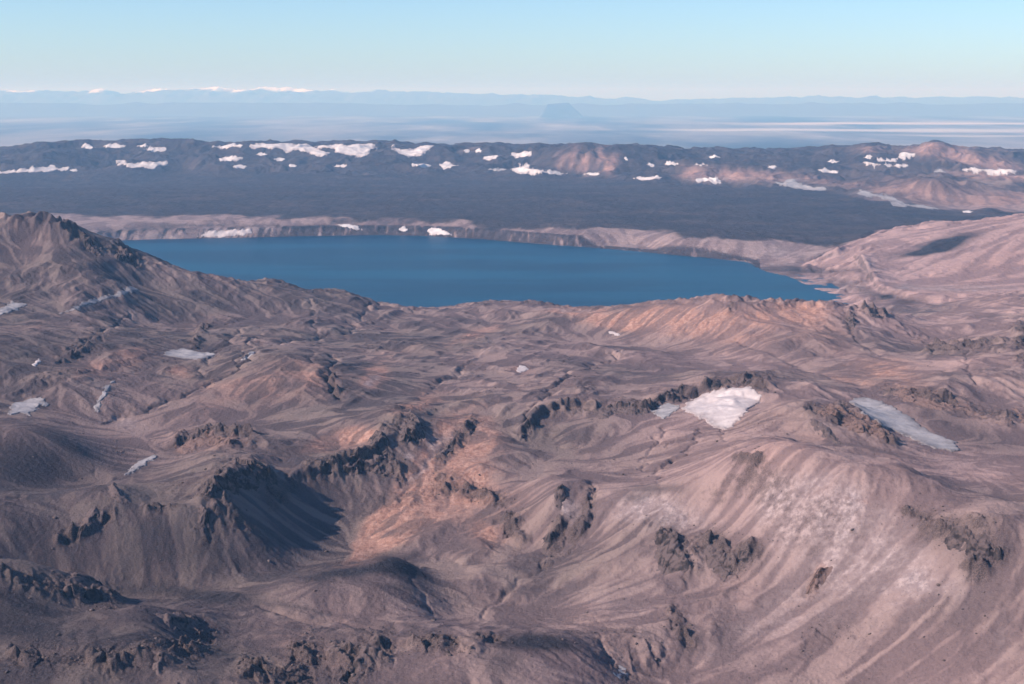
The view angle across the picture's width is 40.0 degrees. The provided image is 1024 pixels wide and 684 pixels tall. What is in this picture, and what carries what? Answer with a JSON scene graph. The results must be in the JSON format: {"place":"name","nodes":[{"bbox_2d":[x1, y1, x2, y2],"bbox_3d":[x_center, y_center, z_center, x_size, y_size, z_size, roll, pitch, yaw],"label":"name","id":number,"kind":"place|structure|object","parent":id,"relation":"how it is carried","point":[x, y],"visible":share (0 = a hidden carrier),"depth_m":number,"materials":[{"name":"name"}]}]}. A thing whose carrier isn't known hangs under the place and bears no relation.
{"place":"outdoors","nodes":[
{"label":"outdoors","id":0,"kind":"place"},
{"bbox_2d":[73,221,834,281],"bbox_3d":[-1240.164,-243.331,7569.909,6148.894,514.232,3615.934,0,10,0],"label":"lake shore","id":1,"kind":"structure","parent":0,"point":[787,258],"depth_m":8768.79,"materials":[{"name":"stone"}]},
{"bbox_2d":[197,228,252,237],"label":"snow patch","id":2,"kind":"object","parent":1,"relation":"on","point":[224,233],"visible":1,"depth_m":9049.97,"materials":[{"name":"white snow"}]},
{"bbox_2d":[337,224,361,230],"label":"snow patch","id":3,"kind":"object","parent":1,"relation":"on","point":[355,227],"visible":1,"depth_m":9247.98,"materials":[{"name":"white snow"}]},
{"bbox_2d":[399,226,407,231],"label":"snow patch","id":4,"kind":"object","parent":1,"relation":"on","point":[403,228],"visible":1,"depth_m":9218.86,"materials":[{"name":"white snow"}]},
{"bbox_2d":[427,227,451,235],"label":"snow patch","id":5,"kind":"object","parent":1,"relation":"on","point":[435,231],"visible":1,"depth_m":9144.59,"materials":[{"name":"white snow"}]},
{"bbox_2d":[121,235,847,307],"bbox_3d":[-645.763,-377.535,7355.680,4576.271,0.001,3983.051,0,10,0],"label":"lake water","id":6,"kind":"structure","parent":0,"point":[419,271],"depth_m":7367.73,"materials":[{"name":"blue liquid"}]},
{"bbox_2d":[0,211,1023,683],"bbox_3d":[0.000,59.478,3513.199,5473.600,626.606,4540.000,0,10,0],"label":"mountain terrain","id":7,"kind":"structure","parent":0,"point":[368,363],"depth_m":2376.32,"materials":[{"name":"soil"}]},
{"bbox_2d":[0,301,26,314],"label":"snow patch","id":8,"kind":"object","parent":7,"relation":"on","point":[11,307],"visible":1,"depth_m":3705.68,"materials":[{"name":"white snow"}]},
{"bbox_2d":[8,397,48,415],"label":"snow patch","id":9,"kind":"object","parent":7,"relation":"on","point":[28,406],"visible":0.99,"depth_m":2935.79,"materials":[{"name":"white snow"}]},
{"bbox_2d":[32,358,40,366],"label":"snow patch","id":10,"kind":"object","parent":7,"relation":"on","point":[36,362],"visible":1,"depth_m":3179.51,"materials":[{"name":"white snow"}]},
{"bbox_2d":[77,506,103,537],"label":"rock outcrop","id":11,"kind":"object","parent":7,"relation":"on","point":[93,513],"visible":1,"depth_m":2163.00,"materials":[{"name":"stone"}]},
{"bbox_2d":[78,230,102,255],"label":"rock outcrop","id":12,"kind":"object","parent":7,"relation":"on","point":[87,241],"visible":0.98,"depth_m":4274.64,"materials":[{"name":"stone"}]},
{"bbox_2d":[60,572,122,602],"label":"rock outcrop","id":13,"kind":"object","parent":7,"relation":"on","point":[97,591],"visible":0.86,"depth_m":1891.52,"materials":[{"name":"brown stone"}]},
{"bbox_2d":[59,286,138,313],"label":"snow patch","id":14,"kind":"object","parent":7,"relation":"on","point":[130,289],"visible":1,"depth_m":3959.26,"materials":[{"name":"white snow"}]},
{"bbox_2d":[93,380,115,411],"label":"snow patch","id":15,"kind":"object","parent":7,"relation":"on","point":[96,407],"visible":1,"depth_m":3030.39,"materials":[{"name":"white snow"}]},
{"bbox_2d":[107,482,131,502],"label":"rock outcrop","id":16,"kind":"object","parent":7,"relation":"on","point":[116,493],"visible":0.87,"depth_m":2220.19,"materials":[{"name":"grey stone"}]},
{"bbox_2d":[113,249,139,264],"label":"rock outcrop","id":17,"kind":"object","parent":7,"relation":"on","point":[127,256],"visible":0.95,"depth_m":4325.80,"materials":[{"name":"grey stone"}]},
{"bbox_2d":[124,454,156,474],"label":"snow patch","id":18,"kind":"object","parent":7,"relation":"on","point":[137,465],"visible":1,"depth_m":2610.98,"materials":[{"name":"white snow"}]},
{"bbox_2d":[151,649,173,675],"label":"rock outcrop","id":19,"kind":"object","parent":7,"relation":"on","point":[157,666],"visible":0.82,"depth_m":1616.91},
{"bbox_2d":[154,611,202,634],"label":"rock outcrop","id":20,"kind":"object","parent":7,"relation":"on","point":[177,621],"visible":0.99,"depth_m":1814.08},
{"bbox_2d":[163,348,215,359],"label":"snow patch","id":21,"kind":"object","parent":7,"relation":"on","point":[183,353],"visible":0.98,"depth_m":3471.82,"materials":[{"name":"white snow"}]},
{"bbox_2d":[197,500,218,533],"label":"rock outcrop","id":22,"kind":"object","parent":7,"relation":"on","point":[208,517],"visible":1,"depth_m":2210.91,"materials":[{"name":"stone"}]},
{"bbox_2d":[174,430,250,454],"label":"rock outcrop","id":23,"kind":"object","parent":7,"relation":"on","point":[210,439],"visible":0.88,"depth_m":2731.59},
{"bbox_2d":[204,455,277,498],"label":"rock outcrop","id":24,"kind":"object","parent":7,"relation":"on","point":[245,472],"visible":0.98,"depth_m":2354.78,"materials":[{"name":"grey stone"}]},
{"bbox_2d":[241,351,254,359],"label":"snow patch","id":25,"kind":"object","parent":7,"relation":"on","point":[250,353],"visible":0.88,"depth_m":3411.07,"materials":[{"name":"white snow"}]},
{"bbox_2d":[307,626,314,639],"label":"rock outcrop","id":26,"kind":"object","parent":7,"relation":"on","point":[311,637],"visible":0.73,"depth_m":1802.57,"materials":[{"name":"stone"}]},
{"bbox_2d":[319,449,390,476],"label":"rock outcrop","id":27,"kind":"object","parent":7,"relation":"on","point":[355,465],"visible":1,"depth_m":2579.48,"materials":[{"name":"grey stone"}]},
{"bbox_2d":[350,631,394,675],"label":"rock outcrop","id":28,"kind":"object","parent":7,"relation":"on","point":[373,646],"visible":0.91,"depth_m":1734.38,"materials":[{"name":"brown stone"}]},
{"bbox_2d":[367,426,390,454],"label":"rock outcrop","id":29,"kind":"object","parent":7,"relation":"on","point":[377,440],"visible":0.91,"depth_m":2663.25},
{"bbox_2d":[396,410,424,444],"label":"rock outcrop","id":30,"kind":"object","parent":7,"relation":"on","point":[411,430],"visible":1,"depth_m":2735.15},
{"bbox_2d":[432,431,462,458],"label":"rock outcrop","id":31,"kind":"object","parent":7,"relation":"on","point":[449,447],"visible":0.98,"depth_m":2718.78,"materials":[{"name":"grey stone"}]},
{"bbox_2d":[457,417,475,432],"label":"rock outcrop","id":32,"kind":"object","parent":7,"relation":"on","point":[470,425],"visible":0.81,"depth_m":2846.07,"materials":[{"name":"brown stone"}]},
{"bbox_2d":[0,320,1022,683],"bbox_3d":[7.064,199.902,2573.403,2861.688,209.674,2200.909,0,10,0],"label":"scree stones","id":33,"kind":"object","parent":7,"relation":"on","point":[444,574],"visible":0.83,"depth_m":1899.08,"materials":[{"name":"brown stone"}]},
{"bbox_2d":[516,365,528,372],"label":"snow patch","id":34,"kind":"object","parent":7,"relation":"on","point":[520,368],"visible":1,"depth_m":3523.83,"materials":[{"name":"white snow"}]},
{"bbox_2d":[522,419,531,440],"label":"rock outcrop","id":35,"kind":"object","parent":7,"relation":"on","point":[527,430],"visible":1,"depth_m":2851.58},
{"bbox_2d":[541,524,561,554],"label":"rock outcrop","id":36,"kind":"object","parent":7,"relation":"on","point":[547,538],"visible":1,"depth_m":2281.71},
{"bbox_2d":[554,484,568,509],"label":"rock outcrop","id":37,"kind":"object","parent":7,"relation":"on","point":[561,495],"visible":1,"depth_m":2370.07,"materials":[{"name":"stone"}]},
{"bbox_2d":[562,542,577,556],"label":"rock outcrop","id":38,"kind":"object","parent":7,"relation":"on","point":[567,552],"visible":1,"depth_m":2238.77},
{"bbox_2d":[609,331,619,335],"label":"snow patch","id":39,"kind":"object","parent":7,"relation":"on","point":[614,333],"visible":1,"depth_m":4205.40,"materials":[{"name":"white snow"}]},
{"bbox_2d":[591,400,649,418],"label":"rock outcrop","id":40,"kind":"object","parent":7,"relation":"on","point":[598,411],"visible":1,"depth_m":2938.90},
{"bbox_2d":[613,665,628,678],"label":"snow patch","id":41,"kind":"object","parent":7,"relation":"on","point":[621,671],"visible":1,"depth_m":1800.08,"materials":[{"name":"white snow"}]},
{"bbox_2d":[650,403,679,418],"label":"snow patch","id":42,"kind":"object","parent":7,"relation":"on","point":[663,411],"visible":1,"depth_m":2952.32,"materials":[{"name":"white snow"}]},
{"bbox_2d":[652,383,683,405],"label":"rock outcrop","id":43,"kind":"object","parent":7,"relation":"on","point":[662,396],"visible":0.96,"depth_m":3032.89,"materials":[{"name":"stone"}]},
{"bbox_2d":[652,526,695,574],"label":"rock outcrop","id":44,"kind":"object","parent":7,"relation":"on","point":[672,555],"visible":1,"depth_m":2110.53,"materials":[{"name":"stone"}]},
{"bbox_2d":[701,540,737,581],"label":"rock outcrop","id":45,"kind":"object","parent":7,"relation":"on","point":[718,562],"visible":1,"depth_m":2076.25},
{"bbox_2d":[681,386,761,429],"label":"snow patch","id":46,"kind":"object","parent":7,"relation":"on","point":[724,408],"visible":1,"depth_m":2929.73,"materials":[{"name":"white snow"}]},
{"bbox_2d":[698,377,768,392],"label":"rock outcrop","id":47,"kind":"object","parent":7,"relation":"on","point":[715,384],"visible":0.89,"depth_m":3083.12,"materials":[{"name":"stone"}]},
{"bbox_2d":[738,548,753,567],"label":"rock outcrop","id":48,"kind":"object","parent":7,"relation":"on","point":[744,558],"visible":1,"depth_m":2061.91,"materials":[{"name":"stone"}]},
{"bbox_2d":[806,566,832,593],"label":"rock outcrop","id":49,"kind":"object","parent":7,"relation":"on","point":[821,575],"visible":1,"depth_m":1962.84,"materials":[{"name":"stone"}]},
{"bbox_2d":[810,419,842,445],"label":"rock outcrop","id":50,"kind":"object","parent":7,"relation":"on","point":[827,432],"visible":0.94,"depth_m":2573.38,"materials":[{"name":"stone"}]},
{"bbox_2d":[845,313,855,330],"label":"rock outcrop","id":51,"kind":"object","parent":7,"relation":"on","point":[850,320],"visible":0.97,"depth_m":4091.50,"materials":[{"name":"grey stone"}]},
{"bbox_2d":[816,403,888,442],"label":"rock outcrop","id":52,"kind":"object","parent":7,"relation":"on","point":[850,420],"visible":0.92,"depth_m":2646.90,"materials":[{"name":"stone"}]},
{"bbox_2d":[867,308,886,318],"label":"rock outcrop","id":53,"kind":"object","parent":7,"relation":"on","point":[876,315],"visible":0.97,"depth_m":4163.62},
{"bbox_2d":[849,397,960,451],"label":"snow patch","id":54,"kind":"object","parent":7,"relation":"on","point":[883,414],"visible":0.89,"depth_m":2746.50,"materials":[{"name":"white snow"}]},
{"bbox_2d":[893,387,962,410],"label":"rock outcrop","id":55,"kind":"object","parent":7,"relation":"on","point":[906,395],"visible":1,"depth_m":2914.79,"materials":[{"name":"stone"}]},
{"bbox_2d":[943,520,1002,561],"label":"rock outcrop","id":56,"kind":"object","parent":7,"relation":"on","point":[978,545],"visible":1,"depth_m":1860.76,"materials":[{"name":"grey stone"}]},
{"bbox_2d":[1012,408,1023,422],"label":"rock outcrop","id":57,"kind":"object","parent":7,"relation":"on","point":[1020,415],"visible":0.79,"depth_m":2852.09,"materials":[{"name":"brown stone"}]},
{"bbox_2d":[0,165,1023,246],"bbox_3d":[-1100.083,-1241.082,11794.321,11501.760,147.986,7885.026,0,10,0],"label":"lava plain","id":58,"kind":"structure","parent":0,"point":[513,199],"depth_m":10991.12,"materials":[{"name":"grey stone"}]},
{"bbox_2d":[0,138,1023,224],"bbox_3d":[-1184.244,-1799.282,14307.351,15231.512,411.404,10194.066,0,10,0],"label":"crater rim hills","id":59,"kind":"structure","parent":0,"point":[735,168],"depth_m":15038.41,"materials":[{"name":"brown stone"}]},
{"bbox_2d":[0,165,69,173],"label":"snow patch","id":60,"kind":"object","parent":59,"relation":"on","point":[50,168],"visible":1,"depth_m":15088.75,"materials":[{"name":"white snow"}]},
{"bbox_2d":[81,143,95,148],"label":"snow patch","id":61,"kind":"object","parent":59,"relation":"on","point":[87,146],"visible":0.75,"depth_m":16333.03,"materials":[{"name":"white snow"}]},
{"bbox_2d":[103,143,125,147],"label":"snow patch","id":62,"kind":"object","parent":59,"relation":"on","point":[114,145],"visible":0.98,"depth_m":16410.90,"materials":[{"name":"white snow"}]},
{"bbox_2d":[116,160,167,169],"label":"snow patch","id":63,"kind":"object","parent":59,"relation":"on","point":[150,165],"visible":0.94,"depth_m":15355.94,"materials":[{"name":"white snow"}]},
{"bbox_2d":[146,145,166,151],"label":"snow patch","id":64,"kind":"object","parent":59,"relation":"on","point":[155,149],"visible":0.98,"depth_m":16065.90,"materials":[{"name":"white snow"}]},
{"bbox_2d":[212,143,242,148],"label":"snow patch","id":65,"kind":"object","parent":59,"relation":"on","point":[230,145],"visible":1,"depth_m":16155.18,"materials":[{"name":"white snow"}]},
{"bbox_2d":[219,155,242,161],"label":"snow patch","id":66,"kind":"object","parent":59,"relation":"on","point":[234,158],"visible":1,"depth_m":15411.17,"materials":[{"name":"white snow"}]},
{"bbox_2d":[233,164,246,168],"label":"snow patch","id":67,"kind":"object","parent":59,"relation":"on","point":[239,166],"visible":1,"depth_m":15119.83,"materials":[{"name":"white snow"}]},
{"bbox_2d":[249,143,329,156],"bbox_3d":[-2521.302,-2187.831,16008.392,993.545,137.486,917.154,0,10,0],"label":"snow patch","id":68,"kind":"object","parent":59,"relation":"on","point":[290,147],"visible":1,"depth_m":16008.68,"materials":[{"name":"white snow"}]},
{"bbox_2d":[315,143,377,157],"bbox_3d":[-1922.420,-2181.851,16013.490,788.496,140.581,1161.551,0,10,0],"label":"snow patch","id":69,"kind":"object","parent":59,"relation":"on","point":[360,150],"visible":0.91,"depth_m":15975.65,"materials":[{"name":"white snow"}]},
{"bbox_2d":[391,145,433,157],"bbox_3d":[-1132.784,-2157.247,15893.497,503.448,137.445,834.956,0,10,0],"label":"snow patch","id":70,"kind":"object","parent":59,"relation":"on","point":[417,151],"visible":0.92,"depth_m":15851.36,"materials":[{"name":"white snow"}]},
{"bbox_2d":[412,163,431,167],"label":"snow patch","id":71,"kind":"object","parent":59,"relation":"on","point":[422,165],"visible":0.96,"depth_m":15079.01,"materials":[{"name":"white snow"}]},
{"bbox_2d":[438,161,458,169],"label":"snow patch","id":72,"kind":"object","parent":59,"relation":"on","point":[445,165],"visible":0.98,"depth_m":15181.80,"materials":[{"name":"white snow"}]},
{"bbox_2d":[483,155,499,160],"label":"snow patch","id":73,"kind":"object","parent":59,"relation":"on","point":[488,158],"visible":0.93,"depth_m":15343.39,"materials":[{"name":"white snow"}]},
{"bbox_2d":[488,167,506,170],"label":"snow patch","id":74,"kind":"object","parent":59,"relation":"on","point":[498,169],"visible":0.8,"depth_m":14724.69,"materials":[{"name":"white snow"}]},
{"bbox_2d":[510,150,531,157],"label":"snow patch","id":75,"kind":"object","parent":59,"relation":"on","point":[522,154],"visible":1,"depth_m":15476.71,"materials":[{"name":"white snow"}]},
{"bbox_2d":[512,162,567,175],"bbox_3d":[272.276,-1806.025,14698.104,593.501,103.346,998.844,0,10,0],"label":"snow patch","id":76,"kind":"object","parent":59,"relation":"on","point":[525,169],"visible":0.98,"depth_m":14350.70,"materials":[{"name":"white snow"}]},
{"bbox_2d":[584,172,598,175],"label":"snow patch","id":77,"kind":"object","parent":59,"relation":"on","point":[591,174],"visible":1,"depth_m":14254.33,"materials":[{"name":"white snow"}]},
{"bbox_2d":[633,175,661,180],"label":"snow patch","id":78,"kind":"object","parent":59,"relation":"on","point":[648,178],"visible":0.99,"depth_m":13513.30,"materials":[{"name":"white snow"}]},
{"bbox_2d":[665,161,678,165],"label":"snow patch","id":79,"kind":"object","parent":59,"relation":"on","point":[669,163],"visible":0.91,"depth_m":14483.18,"materials":[{"name":"white snow"}]},
{"bbox_2d":[696,176,720,183],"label":"snow patch","id":80,"kind":"object","parent":59,"relation":"on","point":[714,180],"visible":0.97,"depth_m":13274.06,"materials":[{"name":"white snow"}]},
{"bbox_2d":[775,179,826,190],"bbox_3d":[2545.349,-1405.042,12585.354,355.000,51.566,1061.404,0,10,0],"label":"snow patch","id":81,"kind":"object","parent":59,"relation":"on","point":[793,183],"visible":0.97,"depth_m":12375.01,"materials":[{"name":"white snow"}]},
{"bbox_2d":[818,167,837,172],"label":"snow patch","id":82,"kind":"object","parent":59,"relation":"on","point":[824,170],"visible":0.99,"depth_m":13789.26,"materials":[{"name":"white snow"}]},
{"bbox_2d":[863,162,908,168],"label":"snow patch","id":83,"kind":"object","parent":59,"relation":"on","point":[890,165],"visible":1,"depth_m":14238.87,"materials":[{"name":"white snow"}]},
{"bbox_2d":[877,152,915,162],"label":"snow patch","id":84,"kind":"object","parent":59,"relation":"on","point":[903,155],"visible":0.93,"depth_m":14640.04,"materials":[{"name":"white snow"}]},
{"bbox_2d":[857,189,938,209],"bbox_3d":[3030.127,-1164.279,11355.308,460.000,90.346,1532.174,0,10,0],"label":"snow patch","id":85,"kind":"object","parent":59,"relation":"on","point":[896,202],"visible":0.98,"depth_m":11099.22,"materials":[{"name":"white snow"}]},
{"bbox_2d":[934,169,948,173],"bbox_3d":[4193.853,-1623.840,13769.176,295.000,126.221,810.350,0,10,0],"label":"snow patch","id":86,"kind":"object","parent":59,"relation":"on","point":[938,170],"visible":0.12,"depth_m":14114.28,"materials":[{"name":"white snow"}]},
{"bbox_2d":[962,167,1016,175],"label":"snow patch","id":87,"kind":"object","parent":59,"relation":"on","point":[991,172],"visible":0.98,"depth_m":13804.83,"materials":[{"name":"white snow"}]},
{"bbox_2d":[0,116,1023,148],"bbox_3d":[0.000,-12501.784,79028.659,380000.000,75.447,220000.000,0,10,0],"label":"distant plain","id":88,"kind":"structure","parent":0,"point":[766,132],"depth_m":56190.04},
{"bbox_2d":[0,102,1023,115],"bbox_3d":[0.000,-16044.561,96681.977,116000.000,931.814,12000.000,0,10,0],"label":"distant hills","id":89,"kind":"structure","parent":0,"point":[363,109],"depth_m":92761.38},
{"bbox_2d":[0,86,1023,105],"bbox_3d":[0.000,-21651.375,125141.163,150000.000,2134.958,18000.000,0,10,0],"label":"distant mountains","id":90,"kind":"structure","parent":0,"point":[218,94],"depth_m":121124.22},
{"bbox_2d":[0,0,1023,100],"label":"sky","id":91,"kind":"structure","parent":0,"point":[653,50],"materials":[{"name":"blue"}]},
{"bbox_2d":[539,103,582,116],"bbox_3d":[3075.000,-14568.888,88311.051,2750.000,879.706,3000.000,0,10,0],"label":"table mountain","id":92,"kind":"structure","parent":0,"point":[560,110],"depth_m":87074.31,"materials":[{"name":"blue stone"}]},
{"bbox_2d":[800,213,1023,306],"bbox_3d":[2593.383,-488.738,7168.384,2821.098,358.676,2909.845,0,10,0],"label":"mountain","id":93,"kind":"structure","parent":0,"point":[930,262],"depth_m":6912.30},
{"bbox_2d":[895,176,1023,211],"bbox_3d":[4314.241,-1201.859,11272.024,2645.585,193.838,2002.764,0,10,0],"label":"hill","id":94,"kind":"structure","parent":0,"point":[945,193],"depth_m":11259.18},
{"bbox_2d":[902,140,1023,173],"bbox_3d":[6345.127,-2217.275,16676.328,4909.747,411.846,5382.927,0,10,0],"label":"hill","id":95,"kind":"structure","parent":0,"point":[931,156],"depth_m":14601.31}
]}

